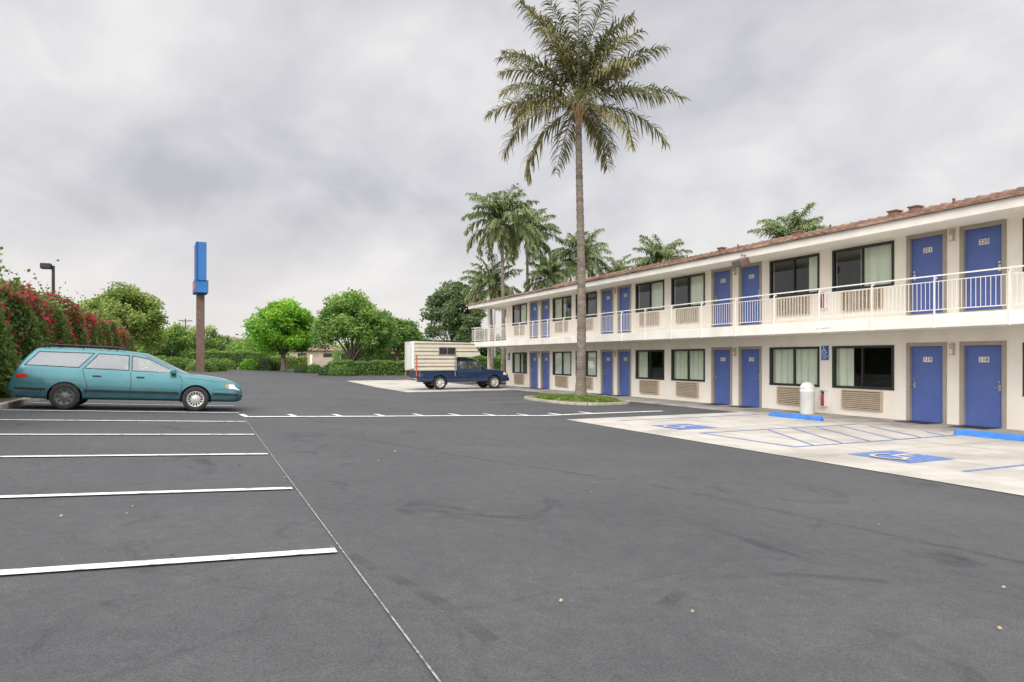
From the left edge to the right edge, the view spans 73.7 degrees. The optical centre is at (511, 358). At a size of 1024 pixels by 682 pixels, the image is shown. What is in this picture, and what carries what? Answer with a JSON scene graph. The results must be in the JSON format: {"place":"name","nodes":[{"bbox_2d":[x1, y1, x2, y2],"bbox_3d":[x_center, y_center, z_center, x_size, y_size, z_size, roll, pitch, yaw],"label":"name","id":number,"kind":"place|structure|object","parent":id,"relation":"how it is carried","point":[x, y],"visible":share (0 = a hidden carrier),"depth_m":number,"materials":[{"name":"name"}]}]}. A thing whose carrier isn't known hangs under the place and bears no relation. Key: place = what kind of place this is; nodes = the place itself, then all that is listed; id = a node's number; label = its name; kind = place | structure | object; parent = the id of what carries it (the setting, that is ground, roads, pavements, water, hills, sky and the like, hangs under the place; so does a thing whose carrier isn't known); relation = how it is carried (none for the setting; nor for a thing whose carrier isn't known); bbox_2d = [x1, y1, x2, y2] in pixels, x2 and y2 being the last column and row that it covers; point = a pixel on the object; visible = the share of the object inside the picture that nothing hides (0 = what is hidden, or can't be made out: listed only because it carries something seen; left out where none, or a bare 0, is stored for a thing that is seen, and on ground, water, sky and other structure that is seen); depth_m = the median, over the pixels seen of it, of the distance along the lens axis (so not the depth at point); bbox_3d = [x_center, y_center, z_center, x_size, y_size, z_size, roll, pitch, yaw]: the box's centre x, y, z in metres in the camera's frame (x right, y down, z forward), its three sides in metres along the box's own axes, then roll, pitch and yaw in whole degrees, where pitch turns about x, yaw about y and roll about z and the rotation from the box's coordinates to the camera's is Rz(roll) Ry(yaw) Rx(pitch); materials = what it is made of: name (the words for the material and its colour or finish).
{"place":"outdoors","nodes":[
{"label":"outdoors","id":0,"kind":"place"},
{"bbox_2d":[289,342,342,364],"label":"house","id":1,"kind":"structure","parent":0,"point":[314,352],"depth_m":97.03,"materials":[{"name":"beige paint"}]},
{"bbox_2d":[138,360,505,384],"bbox_3d":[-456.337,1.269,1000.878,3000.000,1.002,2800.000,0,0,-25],"label":"ground","id":2,"kind":"structure","parent":0,"point":[148,360],"depth_m":111.91,"materials":[{"name":"grey asphalt"}]},
{"bbox_2d":[0,365,145,402],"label":"planting bed","id":3,"kind":"object","parent":2,"relation":"on","point":[14,398],"depth_m":17.88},
{"bbox_2d":[40,263,54,300],"bbox_3d":[-27.113,-2.160,39.894,0.729,6.820,0.500,0,0,-25],"label":"street lamp","id":4,"kind":"object","parent":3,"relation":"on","point":[46,266],"visible":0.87,"depth_m":39.92,"materials":[{"name":"black metal"}]},
{"bbox_2d":[0,246,135,397],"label":"flowering hedge","id":5,"kind":"object","parent":3,"relation":"on","point":[31,320],"visible":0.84,"depth_m":24.48,"materials":[{"name":"green plant"}]},
{"bbox_2d":[76,298,125,326],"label":"shade tree","id":6,"kind":"object","parent":2,"relation":"on","point":[84,303],"visible":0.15,"depth_m":61.26,"materials":[{"name":"green plant"}]},
{"bbox_2d":[91,281,169,352],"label":"yellow green tree","id":7,"kind":"object","parent":2,"relation":"on","point":[139,314],"visible":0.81,"depth_m":69.84,"materials":[{"name":"green plant"}]},
{"bbox_2d":[0,367,294,410],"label":"kerb","id":8,"kind":"structure","parent":2,"relation":"on","point":[12,403],"depth_m":16.47,"materials":[{"name":"concrete"}]},
{"bbox_2d":[145,355,166,368],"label":"shrub","id":9,"kind":"object","parent":2,"relation":"on","point":[152,365],"visible":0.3,"depth_m":57.21,"materials":[{"name":"green plant"}]},
{"bbox_2d":[137,321,195,359],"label":"olive tree","id":10,"kind":"object","parent":2,"relation":"on","point":[183,342],"visible":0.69,"depth_m":84.30,"materials":[{"name":"green plant"}]},
{"bbox_2d":[158,356,187,369],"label":"shrub","id":11,"kind":"object","parent":2,"relation":"on","point":[178,362],"visible":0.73,"depth_m":56.56,"materials":[{"name":"green plant"}]},
{"bbox_2d":[185,360,217,371],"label":"shrub","id":12,"kind":"object","parent":2,"relation":"on","point":[210,366],"visible":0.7,"depth_m":56.54,"materials":[{"name":"green plant"}]},
{"bbox_2d":[172,324,232,359],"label":"olive tree","id":13,"kind":"object","parent":2,"relation":"on","point":[214,340],"visible":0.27,"depth_m":91.69,"materials":[{"name":"green plant"}]},
{"bbox_2d":[205,357,228,370],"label":"shrub","id":14,"kind":"object","parent":2,"relation":"on","point":[220,365],"visible":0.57,"depth_m":59.70,"materials":[{"name":"green plant"}]},
{"bbox_2d":[221,358,236,369],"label":"shrub","id":15,"kind":"object","parent":2,"relation":"on","point":[231,364],"visible":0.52,"depth_m":65.70,"materials":[{"name":"green plant"}]},
{"bbox_2d":[205,349,269,366],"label":"clipped hedge","id":16,"kind":"object","parent":2,"relation":"on","point":[239,357],"visible":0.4,"depth_m":75.37,"materials":[{"name":"green plant"}]},
{"bbox_2d":[238,358,258,369],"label":"shrub","id":17,"kind":"object","parent":2,"relation":"on","point":[248,364],"visible":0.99,"depth_m":67.51,"materials":[{"name":"green plant"}]},
{"bbox_2d":[224,337,278,356],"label":"distant tree","id":18,"kind":"object","parent":2,"relation":"on","point":[237,345],"visible":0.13,"depth_m":118.79,"materials":[{"name":"green plant"}]},
{"bbox_2d":[258,358,276,370],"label":"shrub","id":19,"kind":"object","parent":2,"relation":"on","point":[266,364],"visible":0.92,"depth_m":68.55,"materials":[{"name":"green plant"}]},
{"bbox_2d":[240,296,320,371],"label":"ficus tree","id":20,"kind":"object","parent":2,"relation":"on","point":[287,321],"visible":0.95,"depth_m":66.44,"materials":[{"name":"green plant"}]},
{"bbox_2d":[264,355,307,368],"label":"clipped hedge","id":21,"kind":"object","parent":2,"relation":"on","point":[292,362],"visible":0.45,"depth_m":78.00,"materials":[{"name":"green plant"}]},
{"bbox_2d":[294,364,307,372],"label":"shrub","id":22,"kind":"object","parent":2,"relation":"on","point":[300,368],"visible":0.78,"depth_m":65.40,"materials":[{"name":"green plant"}]},
{"bbox_2d":[306,364,320,372],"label":"shrub","id":23,"kind":"object","parent":2,"relation":"on","point":[313,368],"visible":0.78,"depth_m":65.44,"materials":[{"name":"green plant"}]},
{"bbox_2d":[318,364,331,375],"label":"shrub","id":24,"kind":"object","parent":2,"relation":"on","point":[323,370],"visible":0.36,"depth_m":59.38,"materials":[{"name":"green plant"}]},
{"bbox_2d":[310,355,340,366],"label":"garden wall","id":25,"kind":"structure","parent":2,"relation":"on","point":[322,361],"depth_m":81.86,"materials":[{"name":"beige paint"}]},
{"bbox_2d":[327,364,354,375],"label":"shrub","id":26,"kind":"object","parent":2,"relation":"on","point":[339,370],"visible":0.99,"depth_m":58.41,"materials":[{"name":"green plant"}]},
{"bbox_2d":[305,287,403,360],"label":"shade tree","id":27,"kind":"object","parent":2,"relation":"on","point":[352,316],"visible":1,"depth_m":60.71,"materials":[{"name":"green plant"}]},
{"bbox_2d":[331,349,404,362],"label":"clipped hedge","id":28,"kind":"object","parent":2,"relation":"on","point":[336,353],"visible":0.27,"depth_m":82.89,"materials":[{"name":"green plant"}]},
{"bbox_2d":[328,359,408,375],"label":"clipped hedge","id":29,"kind":"object","parent":2,"relation":"on","point":[379,367],"visible":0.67,"depth_m":60.44,"materials":[{"name":"green plant"}]},
{"bbox_2d":[381,317,426,361],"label":"round tree","id":30,"kind":"object","parent":2,"relation":"on","point":[410,331],"visible":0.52,"depth_m":79.25,"materials":[{"name":"green plant"}]},
{"bbox_2d":[350,380,510,391],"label":"concrete pad","id":31,"kind":"object","parent":2,"relation":"on","point":[406,385],"visible":0.85,"depth_m":41.49,"materials":[{"name":"beige concrete"}]},
{"bbox_2d":[406,358,508,389],"bbox_3d":[-3.038,0.823,38.675,5.620,1.730,2.160,0,0,-25],"label":"pickup truck","id":32,"kind":"object","parent":31,"relation":"on","point":[480,374],"visible":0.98,"depth_m":38.03,"materials":[{"name":"blue metal"}]},
{"bbox_2d":[405,339,479,375],"bbox_3d":[-3.957,-0.052,38.256,3.940,1.980,2.120,0,0,-25],"label":"camper shell","id":33,"kind":"object","parent":32,"relation":"on","point":[432,355],"visible":0.99,"depth_m":37.20},
{"bbox_2d":[439,347,455,354],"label":"window","id":34,"kind":"structure","parent":33,"relation":"in","point":[442,350],"depth_m":37.33,"materials":[{"name":"glass"}]},
{"bbox_2d":[419,280,486,340],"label":"dark tree","id":35,"kind":"object","parent":2,"relation":"on","point":[444,302],"visible":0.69,"depth_m":68.40,"materials":[{"name":"green plant"}]},
{"bbox_2d":[453,313,499,357],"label":"dark tree","id":36,"kind":"object","parent":2,"relation":"on","point":[468,326],"visible":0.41,"depth_m":65.51,"materials":[{"name":"green plant"}]},
{"bbox_2d":[466,355,505,371],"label":"clipped hedge","id":37,"kind":"object","parent":2,"relation":"on","point":[483,360],"visible":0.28,"depth_m":59.06,"materials":[{"name":"green plant"}]},
{"bbox_2d":[0,369,1023,681],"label":"parking lot","id":38,"kind":"structure","parent":2,"relation":"on","point":[472,549],"depth_m":4.97,"materials":[{"name":"grey asphalt"}]},
{"bbox_2d":[0,419,244,421],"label":"parking line","id":39,"kind":"object","parent":38,"relation":"on","point":[122,420],"visible":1,"depth_m":13.61,"materials":[{"name":"white paint"}]},
{"bbox_2d":[7,343,242,410],"bbox_3d":[-9.445,0.479,17.147,4.975,1.518,1.980,3,-1,-24],"label":"parked car","id":40,"kind":"object","parent":38,"relation":"on","point":[63,387],"visible":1,"depth_m":16.28,"materials":[{"name":"teal metal"}]},
{"bbox_2d":[0,434,253,434],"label":"parking line","id":41,"kind":"object","parent":38,"relation":"on","point":[126,434],"visible":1,"depth_m":11.24,"materials":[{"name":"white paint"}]},
{"bbox_2d":[0,453,267,456],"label":"parking line","id":42,"kind":"object","parent":38,"relation":"on","point":[131,455],"visible":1,"depth_m":8.90,"materials":[{"name":"white paint"}]},
{"bbox_2d":[45,410,238,412],"bbox_3d":[-8.966,1.226,15.942,4.810,0.216,0.115,0,0,-24],"label":"parking line","id":43,"kind":"object","parent":38,"relation":"on","point":[139,411],"visible":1,"depth_m":16.05,"materials":[{"name":"white paint"}]},
{"bbox_2d":[0,487,292,497],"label":"parking line","id":44,"kind":"object","parent":38,"relation":"on","point":[72,494],"visible":1,"depth_m":6.50,"materials":[{"name":"white paint"}]},
{"bbox_2d":[0,548,336,574],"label":"parking line","id":45,"kind":"object","parent":38,"relation":"on","point":[138,563],"visible":1,"depth_m":4.33,"materials":[{"name":"white paint"}]},
{"bbox_2d":[192,241,207,371],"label":"pylon sign","id":46,"kind":"object","parent":38,"relation":"on","point":[200,287],"visible":0.91,"depth_m":54.62,"materials":[{"name":"brown paint"}]},
{"bbox_2d":[245,419,440,681],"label":"pavement seam","id":47,"kind":"object","parent":38,"relation":"on","point":[415,648],"visible":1,"depth_m":3.95,"materials":[{"name":"paint"}]},
{"bbox_2d":[239,411,653,416],"bbox_3d":[-0.926,1.509,19.401,12.770,0.353,1.248,0,0,-30],"label":"ticked line","id":48,"kind":"object","parent":38,"relation":"on","point":[291,415],"visible":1,"depth_m":18.70,"materials":[{"name":"white paint"}]},
{"bbox_2d":[524,396,629,404],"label":"kerb","id":49,"kind":"structure","parent":2,"relation":"on","point":[574,403],"depth_m":25.41,"materials":[{"name":"concrete"}]},
{"bbox_2d":[528,393,625,402],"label":"grass","id":50,"kind":"structure","parent":2,"relation":"on","point":[565,397],"depth_m":26.61,"materials":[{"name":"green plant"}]},
{"bbox_2d":[483,0,691,395],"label":"palm tree","id":51,"kind":"object","parent":50,"relation":"on","point":[579,104],"visible":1,"depth_m":27.06,"materials":[{"name":"green plant"}]},
{"bbox_2d":[471,384,1023,434],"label":"walkway","id":52,"kind":"structure","parent":2,"relation":"on","point":[938,427],"depth_m":20.72,"materials":[{"name":"concrete"}]},
{"bbox_2d":[799,382,814,414],"bbox_3d":[8.857,1.175,20.469,0.440,0.970,0.440,0,0,-25],"label":"rubbish bin","id":53,"kind":"object","parent":52,"relation":"on","point":[807,397],"visible":1,"depth_m":20.30,"materials":[{"name":"white plastic"}]},
{"bbox_2d":[747,202,831,240],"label":"palm tree","id":54,"kind":"object","parent":2,"relation":"on","point":[776,229],"visible":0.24,"depth_m":44.25,"materials":[{"name":"green plant"}]},
{"bbox_2d":[566,412,1023,495],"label":"concrete pad","id":55,"kind":"object","parent":2,"relation":"on","point":[1005,480],"visible":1,"depth_m":13.62,"materials":[{"name":"beige concrete"}]},
{"bbox_2d":[652,424,716,429],"bbox_3d":[4.280,1.679,17.008,1.160,0.014,1.160,0,0,-25],"label":"accessible symbol","id":56,"kind":"object","parent":55,"relation":"on","point":[683,426],"visible":1,"depth_m":17.00,"materials":[{"name":"blue paint"}]},
{"bbox_2d":[769,412,823,420],"bbox_3d":[8.034,1.627,19.379,0.170,0.125,1.850,0,0,-25],"label":"wheel stop","id":57,"kind":"object","parent":55,"relation":"on","point":[797,416],"visible":1,"depth_m":19.24,"materials":[{"name":"blue concrete"}]},
{"bbox_2d":[619,414,1023,471],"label":"accessible aisle marking","id":58,"kind":"object","parent":55,"relation":"on","point":[841,442],"visible":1,"depth_m":14.80,"materials":[{"name":"blue paint"}]},
{"bbox_2d":[632,415,1022,470],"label":"concrete joints","id":59,"kind":"object","parent":55,"relation":"on","point":[853,447],"visible":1,"depth_m":13.60,"materials":[{"name":"grey concrete"}]},
{"bbox_2d":[851,450,952,462],"bbox_3d":[6.711,1.679,11.797,1.160,0.014,1.160,0,0,-25],"label":"accessible symbol","id":60,"kind":"object","parent":55,"relation":"on","point":[900,456],"visible":1,"depth_m":11.78,"materials":[{"name":"blue paint"}]},
{"bbox_2d":[953,429,1023,441],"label":"wheel stop","id":61,"kind":"object","parent":55,"relation":"on","point":[994,435],"visible":1,"depth_m":14.53,"materials":[{"name":"blue concrete"}]},
{"bbox_2d":[400,375,505,383],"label":"driveway","id":62,"kind":"structure","parent":0,"point":[462,382],"depth_m":47.68,"materials":[{"name":"grey asphalt"}]},
{"bbox_2d":[458,254,523,368],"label":"palm tree","id":63,"kind":"object","parent":62,"relation":"on","point":[491,281],"visible":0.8,"depth_m":52.52,"materials":[{"name":"green plant"}]},
{"bbox_2d":[460,183,540,370],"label":"palm tree","id":64,"kind":"object","parent":62,"relation":"on","point":[497,208],"visible":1,"depth_m":49.82,"materials":[{"name":"green plant"}]},
{"bbox_2d":[492,199,563,286],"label":"palm tree","id":65,"kind":"object","parent":62,"relation":"on","point":[541,234],"visible":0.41,"depth_m":57.83,"materials":[{"name":"green plant"}]},
{"bbox_2d":[522,249,576,291],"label":"palm tree","id":66,"kind":"object","parent":62,"relation":"on","point":[544,269],"visible":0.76,"depth_m":55.25,"materials":[{"name":"green plant"}]},
{"bbox_2d":[551,228,612,281],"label":"palm tree","id":67,"kind":"object","parent":62,"relation":"on","point":[591,252],"visible":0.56,"depth_m":59.14,"materials":[{"name":"green plant"}]},
{"bbox_2d":[597,254,638,273],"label":"palm tree","id":68,"kind":"object","parent":62,"relation":"on","point":[619,266],"visible":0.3,"depth_m":61.54,"materials":[{"name":"green plant"}]},
{"bbox_2d":[627,234,692,267],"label":"palm tree","id":69,"kind":"object","parent":62,"relation":"on","point":[659,253],"visible":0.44,"depth_m":54.27,"materials":[{"name":"green plant"}]},
{"bbox_2d":[0,0,1023,347],"label":"sky","id":70,"kind":"structure","parent":0,"point":[316,149],"materials":[{"name":"grey"}]},
{"bbox_2d":[466,186,1023,429],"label":"motel building","id":71,"kind":"structure","parent":0,"point":[923,314],"depth_m":21.01,"materials":[{"name":"beige paint"}]},
{"bbox_2d":[512,352,526,373],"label":"window","id":72,"kind":"structure","parent":71,"relation":"in","point":[519,355],"depth_m":41.10,"materials":[{"name":"glass"}]},
{"bbox_2d":[512,303,526,325],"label":"window","id":73,"kind":"structure","parent":71,"relation":"in","point":[523,307],"depth_m":40.81,"materials":[{"name":"glass"}]},
{"bbox_2d":[521,351,537,387],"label":"door","id":74,"kind":"structure","parent":71,"relation":"in","point":[533,358],"depth_m":39.28,"materials":[{"name":"blue paint"}]},
{"bbox_2d":[529,300,537,337],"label":"door","id":75,"kind":"structure","parent":71,"relation":"in","point":[533,307],"depth_m":39.28,"materials":[{"name":"blue paint"}]},
{"bbox_2d":[531,351,549,388],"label":"door","id":76,"kind":"structure","parent":71,"relation":"in","point":[545,355],"depth_m":37.91,"materials":[{"name":"blue paint"}]},
{"bbox_2d":[541,298,549,337],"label":"door","id":77,"kind":"structure","parent":71,"relation":"in","point":[545,303],"depth_m":37.91,"materials":[{"name":"blue paint"}]},
{"bbox_2d":[553,351,570,375],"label":"window","id":78,"kind":"structure","parent":71,"relation":"in","point":[563,359],"depth_m":36.11,"materials":[{"name":"clear glass"}]},
{"bbox_2d":[553,296,570,321],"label":"window","id":79,"kind":"structure","parent":71,"relation":"in","point":[561,301],"depth_m":36.32,"materials":[{"name":"glass"}]},
{"bbox_2d":[576,351,596,376],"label":"window","id":80,"kind":"structure","parent":71,"relation":"in","point":[591,356],"depth_m":33.58,"materials":[{"name":"clear glass"}]},
{"bbox_2d":[576,291,596,318],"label":"window","id":81,"kind":"structure","parent":71,"relation":"in","point":[587,316],"depth_m":33.76,"materials":[{"name":"brown metal"}]},
{"bbox_2d":[596,350,613,394],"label":"door","id":82,"kind":"structure","parent":71,"relation":"in","point":[607,359],"depth_m":32.13,"materials":[{"name":"blue paint"}]},
{"bbox_2d":[601,287,613,333],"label":"door","id":83,"kind":"structure","parent":71,"relation":"in","point":[607,296],"depth_m":32.13,"materials":[{"name":"blue paint"}]},
{"bbox_2d":[607,349,630,395],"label":"door","id":84,"kind":"structure","parent":71,"relation":"in","point":[623,357],"depth_m":30.84,"materials":[{"name":"blue paint"}]},
{"bbox_2d":[617,284,630,332],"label":"door","id":85,"kind":"structure","parent":71,"relation":"in","point":[623,292],"depth_m":30.84,"materials":[{"name":"blue paint"}]},
{"bbox_2d":[635,350,663,379],"bbox_3d":[5.909,0.240,29.022,0.193,1.260,2.020,0,0,-25],"label":"window","id":86,"kind":"structure","parent":71,"relation":"in","point":[643,354],"depth_m":29.50,"materials":[{"name":"clear glass"}]},
{"bbox_2d":[635,280,663,312],"bbox_3d":[5.912,-2.640,29.023,0.200,1.260,2.020,0,0,-25],"label":"window","id":87,"kind":"structure","parent":71,"relation":"in","point":[656,288],"depth_m":28.87,"materials":[{"name":"glass"}]},
{"bbox_2d":[671,349,704,381],"bbox_3d":[6.945,0.240,26.757,0.199,1.260,2.020,0,0,-25],"label":"window","id":88,"kind":"structure","parent":71,"relation":"in","point":[689,363],"depth_m":26.74,"materials":[{"name":"clear glass"}]},
{"bbox_2d":[671,273,704,308],"bbox_3d":[6.945,-2.640,26.757,0.199,1.260,2.020,0,0,-25],"label":"window","id":89,"kind":"structure","parent":71,"relation":"in","point":[697,280],"depth_m":26.59,"materials":[{"name":"glass"}]},
{"bbox_2d":[701,347,731,404],"bbox_3d":[7.435,0.635,24.876,0.770,2.130,1.100,0,0,-25],"label":"door","id":90,"kind":"structure","parent":71,"relation":"in","point":[721,357],"depth_m":25.10,"materials":[{"name":"blue paint"}]},
{"bbox_2d":[711,267,731,326],"bbox_3d":[7.717,-2.245,25.005,0.150,2.130,1.100,0,0,-25],"label":"door","id":91,"kind":"structure","parent":71,"relation":"in","point":[721,279],"depth_m":25.10,"materials":[{"name":"blue paint"}]},
{"bbox_2d":[731,254,749,267],"bbox_3d":[7.166,-3.075,21.401,0.397,0.410,0.420,0,0,-25],"label":"floodlight","id":92,"kind":"object","parent":71,"relation":"attached to","point":[741,262],"visible":1,"depth_m":21.26,"materials":[{"name":"metal"}]},
{"bbox_2d":[729,346,761,407],"bbox_3d":[8.024,0.635,23.584,0.770,2.130,1.100,0,0,-25],"label":"door","id":93,"kind":"structure","parent":71,"relation":"in","point":[749,361],"depth_m":23.78,"materials":[{"name":"blue paint"}]},
{"bbox_2d":[738,261,761,324],"bbox_3d":[8.306,-2.245,23.713,0.150,2.130,1.100,0,0,-25],"label":"door","id":94,"kind":"structure","parent":71,"relation":"in","point":[749,275],"depth_m":23.78,"materials":[{"name":"blue paint"}]},
{"bbox_2d":[769,346,819,386],"bbox_3d":[9.123,0.240,21.980,0.199,1.260,2.020,0,0,-25],"label":"window","id":95,"kind":"structure","parent":71,"relation":"in","point":[793,366],"depth_m":21.97,"materials":[{"name":"brown metal"}]},
{"bbox_2d":[769,253,819,298],"bbox_3d":[9.120,-2.640,21.979,0.192,1.260,2.020,0,0,-25],"label":"window","id":96,"kind":"structure","parent":71,"relation":"in","point":[814,259],"depth_m":21.51,"materials":[{"name":"brown metal"}]},
{"bbox_2d":[819,390,827,406],"bbox_3d":[9.495,1.200,20.814,0.148,0.500,0.200,0,0,-25],"label":"fire extinguisher","id":97,"kind":"object","parent":71,"relation":"attached to","point":[823,398],"visible":1,"depth_m":20.75,"materials":[{"name":"red metal"}]},
{"bbox_2d":[820,292,827,308],"bbox_3d":[9.495,-1.780,20.814,0.148,0.500,0.200,0,0,-25],"label":"fire extinguisher","id":98,"kind":"object","parent":71,"relation":"attached to","point":[824,300],"visible":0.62,"depth_m":20.75,"materials":[{"name":"red metal"}]},
{"bbox_2d":[821,346,828,359],"bbox_3d":[9.553,-0.180,20.841,0.020,0.440,0.270,0,0,-25],"label":"parking sign","id":99,"kind":"object","parent":71,"relation":"attached to","point":[824,352],"visible":1,"depth_m":20.83,"materials":[{"name":"blue metal"}]},
{"bbox_2d":[832,345,893,389],"bbox_3d":[10.154,0.240,19.714,0.195,1.260,2.020,0,0,-25],"label":"window","id":100,"kind":"structure","parent":71,"relation":"in","point":[842,356],"depth_m":20.20,"materials":[{"name":"glass"}]},
{"bbox_2d":[832,240,893,291],"bbox_3d":[10.156,-2.640,19.715,0.200,1.260,2.020,0,0,-25],"label":"window","id":101,"kind":"structure","parent":71,"relation":"in","point":[877,259],"depth_m":19.47,"materials":[{"name":"brown metal"}]},
{"bbox_2d":[895,342,946,423],"bbox_3d":[10.646,0.635,17.834,0.770,2.130,1.100,0,0,-25],"label":"door","id":102,"kind":"structure","parent":71,"relation":"in","point":[926,367],"depth_m":17.98,"materials":[{"name":"blue paint"}]},
{"bbox_2d":[906,229,946,314],"bbox_3d":[10.928,-2.245,17.962,0.150,2.130,1.100,0,0,-25],"label":"door","id":103,"kind":"structure","parent":71,"relation":"in","point":[926,253],"depth_m":18.01,"materials":[{"name":"blue paint"}]},
{"bbox_2d":[950,341,1006,429],"bbox_3d":[11.235,0.635,16.541,0.770,2.130,1.100,0,0,-25],"label":"door","id":104,"kind":"structure","parent":71,"relation":"in","point":[982,369],"depth_m":16.68,"materials":[{"name":"blue paint"}]},
{"bbox_2d":[959,219,1006,311],"bbox_3d":[11.517,-2.245,16.670,0.150,2.130,1.100,0,0,-25],"label":"door","id":105,"kind":"structure","parent":71,"relation":"in","point":[982,246],"depth_m":16.70,"materials":[{"name":"blue paint"}]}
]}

